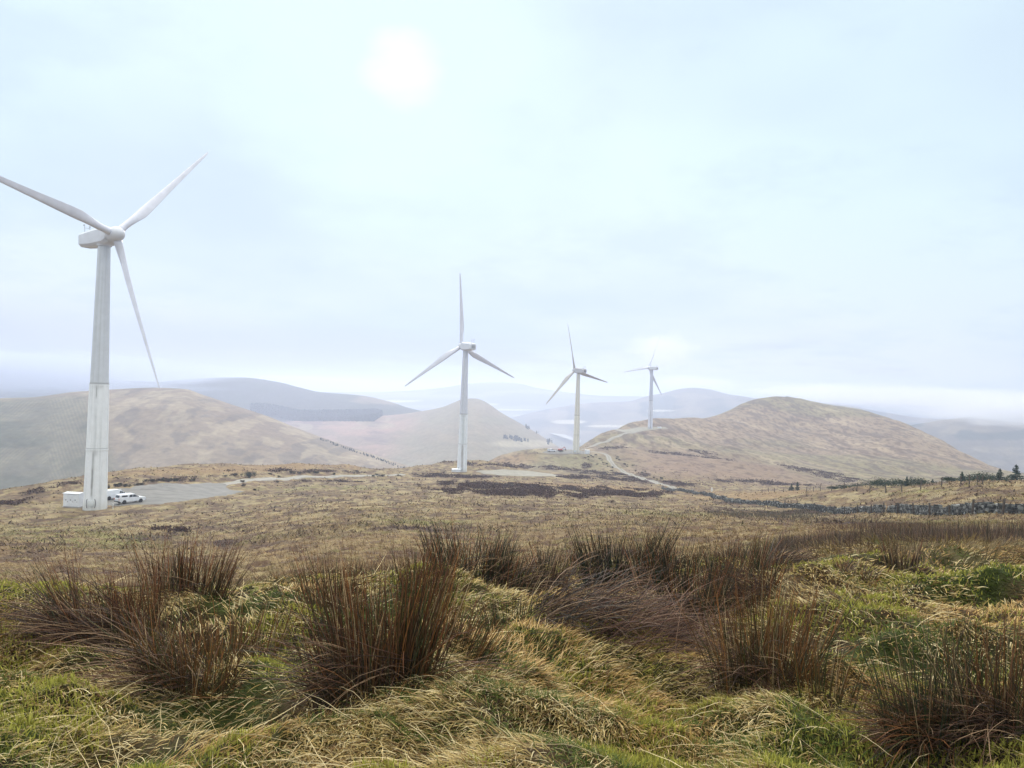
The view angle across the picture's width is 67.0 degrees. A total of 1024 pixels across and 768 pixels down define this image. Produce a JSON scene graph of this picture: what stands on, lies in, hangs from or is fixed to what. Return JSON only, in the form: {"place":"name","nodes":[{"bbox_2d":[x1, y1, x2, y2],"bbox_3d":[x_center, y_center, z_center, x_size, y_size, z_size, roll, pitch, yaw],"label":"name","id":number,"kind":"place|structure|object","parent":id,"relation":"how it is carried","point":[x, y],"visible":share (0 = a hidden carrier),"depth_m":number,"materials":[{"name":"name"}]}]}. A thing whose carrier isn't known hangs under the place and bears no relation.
{"place":"outdoors","nodes":[
{"label":"outdoors","id":0,"kind":"place"},
{"bbox_2d":[0,388,410,488],"bbox_3d":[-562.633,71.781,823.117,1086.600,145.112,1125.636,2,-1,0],"label":"hill","id":1,"kind":"structure","parent":0,"point":[42,439],"depth_m":756.09,"materials":[{"name":"plant"}]},
{"bbox_2d":[320,438,404,467],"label":"forest","id":2,"kind":"object","parent":1,"relation":"on","point":[363,453],"visible":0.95,"depth_m":843.22,"materials":[{"name":"green plant"}]},
{"bbox_2d":[0,373,419,421],"bbox_3d":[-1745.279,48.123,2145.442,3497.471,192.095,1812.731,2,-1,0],"label":"hill","id":3,"kind":"structure","parent":0,"point":[244,393],"depth_m":2066.06,"materials":[{"name":"grey"}]},
{"bbox_2d":[250,402,382,421],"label":"forest","id":4,"kind":"object","parent":3,"relation":"on","point":[292,414],"visible":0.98,"depth_m":1864.59,"materials":[{"name":"plant"}]},
{"bbox_2d":[283,398,562,466],"bbox_3d":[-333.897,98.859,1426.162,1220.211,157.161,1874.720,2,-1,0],"label":"hill","id":5,"kind":"structure","parent":0,"point":[429,437],"depth_m":1391.02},
{"bbox_2d":[503,424,551,444],"bbox_3d":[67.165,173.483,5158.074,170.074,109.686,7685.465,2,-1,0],"label":"forest","id":6,"kind":"object","parent":5,"relation":"on","point":[517,438],"visible":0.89,"depth_m":1354.41,"materials":[{"name":"green plant"}]},
{"bbox_2d":[0,396,1023,767],"bbox_3d":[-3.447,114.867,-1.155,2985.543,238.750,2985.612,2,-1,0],"label":"ground","id":7,"kind":"structure","parent":0,"point":[760,438],"depth_m":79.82,"materials":[{"name":"brown plant"}]},
{"bbox_2d":[0,614,24,656],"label":"rush clump","id":8,"kind":"object","parent":7,"relation":"on","point":[11,634],"visible":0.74,"depth_m":5.01,"materials":[{"name":"plant"}]},
{"bbox_2d":[0,565,105,663],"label":"rush clump","id":9,"kind":"object","parent":7,"relation":"on","point":[29,613],"visible":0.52,"depth_m":5.09,"materials":[{"name":"brown plant"}]},
{"bbox_2d":[62,491,82,507],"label":"transformer kiosk","id":10,"kind":"object","parent":7,"relation":"on","point":[72,499],"visible":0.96,"depth_m":143.41,"materials":[{"name":"white metal"}]},
{"bbox_2d":[64,495,67,505],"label":"door","id":11,"kind":"structure","parent":10,"relation":"in","point":[65,496],"depth_m":143.46,"materials":[{"name":"white paint"}]},
{"bbox_2d":[68,496,72,505],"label":"door","id":12,"kind":"structure","parent":10,"relation":"in","point":[70,497],"depth_m":143.35,"materials":[{"name":"white paint"}]},
{"bbox_2d":[73,496,77,506],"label":"door","id":13,"kind":"structure","parent":10,"relation":"in","point":[75,498],"depth_m":143.25,"materials":[{"name":"white paint"}]},
{"bbox_2d":[0,533,206,674],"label":"rush clump","id":14,"kind":"object","parent":7,"relation":"on","point":[99,620],"visible":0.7,"depth_m":5.13,"materials":[{"name":"brown plant"}]},
{"bbox_2d":[0,152,207,510],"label":"wind turbine","id":15,"kind":"object","parent":7,"relation":"on","point":[102,238],"visible":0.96,"depth_m":140.84,"materials":[{"name":"paint"}]},
{"bbox_2d":[23,566,272,720],"bbox_3d":[-2.089,1.656,4.502,1.449,1.216,1.315,2,-1,-30],"label":"rush clump","id":16,"kind":"object","parent":7,"relation":"on","point":[153,661],"visible":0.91,"depth_m":4.37,"materials":[{"name":"plant"}]},
{"bbox_2d":[54,521,264,601],"bbox_3d":[-2.546,1.446,5.816,1.549,0.886,1.043,2,-1,15],"label":"rush clump","id":17,"kind":"object","parent":7,"relation":"on","point":[188,577],"visible":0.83,"depth_m":5.87,"materials":[{"name":"brown plant"}]},
{"bbox_2d":[107,483,243,505],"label":"gravel pad","id":18,"kind":"object","parent":7,"relation":"on","point":[161,493],"visible":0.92,"depth_m":168.97,"materials":[{"name":"grey gravel"}]},
{"bbox_2d":[107,489,124,499],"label":"van","id":19,"kind":"object","parent":18,"relation":"on","point":[111,493],"visible":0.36,"depth_m":153.12,"materials":[{"name":"white paint"}]},
{"bbox_2d":[114,493,145,503],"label":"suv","id":20,"kind":"object","parent":18,"relation":"on","point":[123,498],"visible":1,"depth_m":147.52,"materials":[{"name":"white paint"}]},
{"bbox_2d":[163,570,314,667],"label":"rush clump","id":21,"kind":"object","parent":7,"relation":"on","point":[257,629],"visible":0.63,"depth_m":5.07,"materials":[{"name":"brown plant"}]},
{"bbox_2d":[244,470,256,477],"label":"gorse bush","id":22,"kind":"object","parent":7,"relation":"on","point":[249,474],"visible":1,"depth_m":215.81,"materials":[{"name":"green plant"}]},
{"bbox_2d":[223,474,405,484],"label":"track","id":23,"kind":"structure","parent":7,"relation":"on","point":[272,478],"depth_m":235.91,"materials":[{"name":"grey gravel"}]},
{"bbox_2d":[258,551,394,612],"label":"rush clump","id":24,"kind":"object","parent":7,"relation":"on","point":[339,587],"visible":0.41,"depth_m":5.96,"materials":[{"name":"brown plant"}]},
{"bbox_2d":[148,518,549,732],"bbox_3d":[-0.715,1.237,3.892,1.882,1.096,1.236,2,-1,0],"label":"rush clump","id":25,"kind":"object","parent":7,"relation":"on","point":[351,663],"visible":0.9,"depth_m":3.87,"materials":[{"name":"brown plant"}]},
{"bbox_2d":[373,538,482,598],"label":"rush clump","id":26,"kind":"object","parent":7,"relation":"on","point":[401,576],"visible":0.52,"depth_m":6.54,"materials":[{"name":"brown plant"}]},
{"bbox_2d":[0,444,868,532],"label":"heather","id":27,"kind":"object","parent":7,"relation":"on","point":[538,489],"visible":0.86,"depth_m":225.41,"materials":[{"name":"brown plant"}]},
{"bbox_2d":[404,274,513,471],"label":"wind turbine","id":28,"kind":"object","parent":7,"relation":"on","point":[466,348],"visible":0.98,"depth_m":306.84,"materials":[{"name":"paint"}]},
{"bbox_2d":[393,579,527,665],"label":"rush clump","id":29,"kind":"object","parent":7,"relation":"on","point":[465,638],"visible":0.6,"depth_m":4.70,"materials":[{"name":"brown plant"}]},
{"bbox_2d":[397,509,585,595],"bbox_3d":[-0.201,1.696,7.271,1.743,1.098,1.555,2,-1,0],"label":"rush clump","id":30,"kind":"object","parent":7,"relation":"on","point":[491,568],"visible":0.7,"depth_m":7.25,"materials":[{"name":"brown plant"}]},
{"bbox_2d":[465,585,556,629],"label":"rush clump","id":31,"kind":"object","parent":7,"relation":"on","point":[503,619],"visible":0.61,"depth_m":5.80,"materials":[{"name":"brown plant"}]},
{"bbox_2d":[0,479,1023,590],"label":"moor grass","id":32,"kind":"structure","parent":7,"relation":"on","point":[987,545],"depth_m":37.41,"materials":[{"name":"brown plant"}]},
{"bbox_2d":[0,460,1023,553],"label":"moor tufts","id":33,"kind":"object","parent":7,"relation":"on","point":[334,528],"visible":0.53,"depth_m":92.50,"materials":[{"name":"brown plant"}]},
{"bbox_2d":[475,469,556,476],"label":"gravel pad","id":34,"kind":"object","parent":7,"relation":"on","point":[513,472],"visible":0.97,"depth_m":312.43,"materials":[{"name":"grey gravel"}]},
{"bbox_2d":[462,529,614,599],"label":"rush clump","id":35,"kind":"object","parent":7,"relation":"on","point":[554,576],"visible":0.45,"depth_m":7.62,"materials":[{"name":"brown plant"}]},
{"bbox_2d":[511,532,611,576],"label":"rush clump","id":36,"kind":"object","parent":7,"relation":"on","point":[572,559],"visible":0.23,"depth_m":9.82,"materials":[{"name":"brown plant"}]},
{"bbox_2d":[543,450,584,453],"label":"gravel pad","id":37,"kind":"object","parent":7,"relation":"on","point":[564,452],"visible":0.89,"depth_m":469.25,"materials":[{"name":"grey gravel"}]},
{"bbox_2d":[546,327,607,452],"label":"wind turbine","id":38,"kind":"object","parent":37,"relation":"on","point":[579,372],"visible":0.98,"depth_m":466.70,"materials":[{"name":"paint"}]},
{"bbox_2d":[563,429,645,449],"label":"track","id":39,"kind":"structure","parent":7,"relation":"on","point":[611,438],"depth_m":570.01,"materials":[{"name":"grey gravel"}]},
{"bbox_2d":[530,544,680,666],"bbox_3d":[0.717,1.570,5.547,1.206,0.917,1.578,2,-1,0],"label":"rush clump","id":40,"kind":"object","parent":7,"relation":"on","point":[567,601],"visible":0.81,"depth_m":5.48,"materials":[{"name":"brown plant"}]},
{"bbox_2d":[559,513,690,591],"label":"rush clump","id":41,"kind":"object","parent":7,"relation":"on","point":[616,561],"visible":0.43,"depth_m":8.21,"materials":[{"name":"brown plant"}]},
{"bbox_2d":[590,451,676,488],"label":"track","id":42,"kind":"structure","parent":7,"relation":"on","point":[609,458],"depth_m":392.14,"materials":[{"name":"grey gravel"}]},
{"bbox_2d":[616,427,667,432],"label":"gravel pad","id":43,"kind":"object","parent":7,"relation":"on","point":[635,429],"visible":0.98,"depth_m":629.25,"materials":[{"name":"grey gravel"}]},
{"bbox_2d":[625,337,661,428],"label":"wind turbine","id":44,"kind":"object","parent":43,"relation":"on","point":[650,410],"visible":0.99,"depth_m":634.74,"materials":[{"name":"paint"}]},
{"bbox_2d":[599,528,710,592],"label":"rush clump","id":45,"kind":"object","parent":7,"relation":"on","point":[643,559],"visible":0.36,"depth_m":7.73,"materials":[{"name":"brown plant"}]},
{"bbox_2d":[575,545,766,699],"bbox_3d":[1.096,1.653,5.370,1.455,1.062,2.180,2,-1,0],"label":"rush clump","id":46,"kind":"object","parent":7,"relation":"on","point":[678,623],"visible":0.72,"depth_m":5.34,"materials":[{"name":"brown plant"}]},
{"bbox_2d":[590,520,759,631],"bbox_3d":[1.435,1.690,6.444,1.703,1.105,1.444,2,-1,0],"label":"rush clump","id":47,"kind":"object","parent":7,"relation":"on","point":[685,589],"visible":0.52,"depth_m":6.49,"materials":[{"name":"brown plant"}]},
{"bbox_2d":[661,486,745,503],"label":"dry stone wall","id":48,"kind":"structure","parent":7,"relation":"on","point":[723,497],"depth_m":198.29,"materials":[{"name":"grey stone"}]},
{"bbox_2d":[675,527,785,586],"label":"rush clump","id":49,"kind":"object","parent":7,"relation":"on","point":[709,557],"visible":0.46,"depth_m":7.84,"materials":[{"name":"brown plant"}]},
{"bbox_2d":[662,523,809,619],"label":"rush clump","id":50,"kind":"object","parent":7,"relation":"on","point":[771,581],"visible":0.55,"depth_m":6.94,"materials":[{"name":"brown plant"}]},
{"bbox_2d":[637,554,886,703],"bbox_3d":[1.492,1.546,4.704,1.480,1.007,1.436,1,-1,33],"label":"rush clump","id":51,"kind":"object","parent":7,"relation":"on","point":[743,666],"visible":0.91,"depth_m":4.65,"materials":[{"name":"brown plant"}]},
{"bbox_2d":[707,505,832,518],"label":"rush bed","id":52,"kind":"object","parent":7,"relation":"on","point":[731,513],"visible":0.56,"depth_m":110.81,"materials":[{"name":"brown plant"}]},
{"bbox_2d":[713,530,827,557],"bbox_3d":[5.146,3.504,15.921,2.724,1.630,6.775,1,-1,22],"label":"rush bed","id":53,"kind":"object","parent":7,"relation":"on","point":[789,542],"visible":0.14,"depth_m":14.52,"materials":[{"name":"brown plant"}]},
{"bbox_2d":[737,515,848,575],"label":"rush clump","id":54,"kind":"object","parent":7,"relation":"on","point":[792,557],"visible":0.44,"depth_m":8.23,"materials":[{"name":"brown plant"}]},
{"bbox_2d":[743,500,885,514],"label":"dry stone wall","id":55,"kind":"structure","parent":7,"relation":"on","point":[833,510],"depth_m":114.15,"materials":[{"name":"grey stone"}]},
{"bbox_2d":[759,621,895,715],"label":"rush clump","id":56,"kind":"object","parent":7,"relation":"on","point":[822,686],"visible":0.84,"depth_m":4.47,"materials":[{"name":"brown plant"}]},
{"bbox_2d":[819,553,887,585],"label":"rush clump","id":57,"kind":"object","parent":7,"relation":"on","point":[865,573],"visible":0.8,"depth_m":8.16,"materials":[{"name":"plant"}]},
{"bbox_2d":[842,483,870,486],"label":"gorse bush","id":58,"kind":"object","parent":7,"relation":"on","point":[854,485],"visible":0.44,"depth_m":145.78,"materials":[{"name":"green plant"}]},
{"bbox_2d":[859,480,888,485],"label":"gorse bush","id":59,"kind":"object","parent":7,"relation":"on","point":[870,483],"visible":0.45,"depth_m":138.26,"materials":[{"name":"green plant"}]},
{"bbox_2d":[868,477,898,487],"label":"gorse bush","id":60,"kind":"object","parent":7,"relation":"on","point":[880,482],"visible":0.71,"depth_m":129.40,"materials":[{"name":"green plant"}]},
{"bbox_2d":[755,513,1023,550],"bbox_3d":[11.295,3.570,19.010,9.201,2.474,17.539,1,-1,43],"label":"rush bed","id":61,"kind":"object","parent":7,"relation":"on","point":[917,529],"visible":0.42,"depth_m":15.37,"materials":[{"name":"brown plant"}]},
{"bbox_2d":[766,499,1017,515],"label":"fence","id":62,"kind":"object","parent":7,"relation":"on","point":[972,505],"visible":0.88,"depth_m":65.97,"materials":[{"name":"grey wood"}]},
{"bbox_2d":[767,474,1021,492],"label":"fence","id":63,"kind":"object","parent":7,"relation":"on","point":[902,484],"visible":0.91,"depth_m":106.89,"materials":[{"name":"brown wood"}]},
{"bbox_2d":[885,478,912,485],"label":"gorse bush","id":64,"kind":"object","parent":7,"relation":"on","point":[899,481],"visible":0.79,"depth_m":123.96,"materials":[{"name":"green plant"}]},
{"bbox_2d":[869,535,934,572],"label":"rush clump","id":65,"kind":"object","parent":7,"relation":"on","point":[893,559],"visible":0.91,"depth_m":9.23,"materials":[{"name":"brown plant"}]},
{"bbox_2d":[903,477,909,485],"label":"spruce tree","id":66,"kind":"object","parent":7,"relation":"on","point":[905,483],"visible":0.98,"depth_m":121.81,"materials":[{"name":"green plant"}]},
{"bbox_2d":[815,597,1023,767],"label":"rush clump","id":67,"kind":"object","parent":7,"relation":"on","point":[909,716],"visible":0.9,"depth_m":3.76,"materials":[{"name":"brown plant"}]},
{"bbox_2d":[906,476,934,485],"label":"gorse bush","id":68,"kind":"object","parent":7,"relation":"on","point":[912,480],"visible":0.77,"depth_m":119.81,"materials":[{"name":"green plant"}]},
{"bbox_2d":[872,581,1023,767],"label":"rush clump","id":69,"kind":"object","parent":7,"relation":"on","point":[1012,719],"visible":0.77,"depth_m":3.73,"materials":[{"name":"brown plant"}]},
{"bbox_2d":[886,502,1023,515],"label":"dry stone wall","id":70,"kind":"structure","parent":7,"relation":"on","point":[938,509],"depth_m":62.16,"materials":[{"name":"grey stone"}]},
{"bbox_2d":[941,476,968,481],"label":"gorse bush","id":71,"kind":"object","parent":7,"relation":"on","point":[948,479],"visible":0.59,"depth_m":117.41,"materials":[{"name":"green plant"}]},
{"bbox_2d":[958,472,965,480],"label":"spruce tree","id":72,"kind":"object","parent":7,"relation":"on","point":[963,476],"visible":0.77,"depth_m":111.73,"materials":[{"name":"green plant"}]},
{"bbox_2d":[957,474,996,480],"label":"gorse bush","id":73,"kind":"object","parent":7,"relation":"on","point":[976,478],"visible":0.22,"depth_m":119.45,"materials":[{"name":"green plant"}]},
{"bbox_2d":[966,471,996,480],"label":"gorse bush","id":74,"kind":"object","parent":7,"relation":"on","point":[985,477],"visible":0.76,"depth_m":118.10,"materials":[{"name":"green plant"}]},
{"bbox_2d":[994,469,1004,480],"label":"spruce tree","id":75,"kind":"object","parent":7,"relation":"on","point":[999,475],"visible":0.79,"depth_m":115.85,"materials":[{"name":"green plant"}]},
{"bbox_2d":[1007,465,1023,479],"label":"spruce tree","id":76,"kind":"object","parent":7,"relation":"on","point":[1016,471],"visible":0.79,"depth_m":111.77,"materials":[{"name":"green plant"}]},
{"bbox_2d":[0,0,1023,403],"label":"sky","id":77,"kind":"structure","parent":0,"point":[803,199],"materials":[{"name":"white"}]},
{"bbox_2d":[551,433,580,441],"bbox_3d":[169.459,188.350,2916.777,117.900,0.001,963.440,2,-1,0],"label":"river","id":78,"kind":"structure","parent":0,"point":[566,436],"depth_m":2764.91,"materials":[{"name":"white liquid"}]},
{"bbox_2d":[546,438,587,449],"bbox_3d":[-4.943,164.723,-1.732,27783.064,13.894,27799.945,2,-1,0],"label":"valley floor","id":79,"kind":"structure","parent":0,"point":[566,444],"depth_m":2632.41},
{"bbox_2d":[325,382,1023,418],"bbox_3d":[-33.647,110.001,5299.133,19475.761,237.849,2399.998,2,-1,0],"label":"hill","id":80,"kind":"structure","parent":0,"point":[509,399],"depth_m":4725.29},
{"bbox_2d":[511,388,946,440],"bbox_3d":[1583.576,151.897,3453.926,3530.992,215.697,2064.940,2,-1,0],"label":"hill","id":81,"kind":"structure","parent":0,"point":[597,418],"depth_m":3009.78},
{"bbox_2d":[910,408,1023,472],"bbox_3d":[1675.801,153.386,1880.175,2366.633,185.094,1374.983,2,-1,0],"label":"hill","id":82,"kind":"structure","parent":0,"point":[995,439],"depth_m":1791.42,"materials":[{"name":"grey"}]}
]}

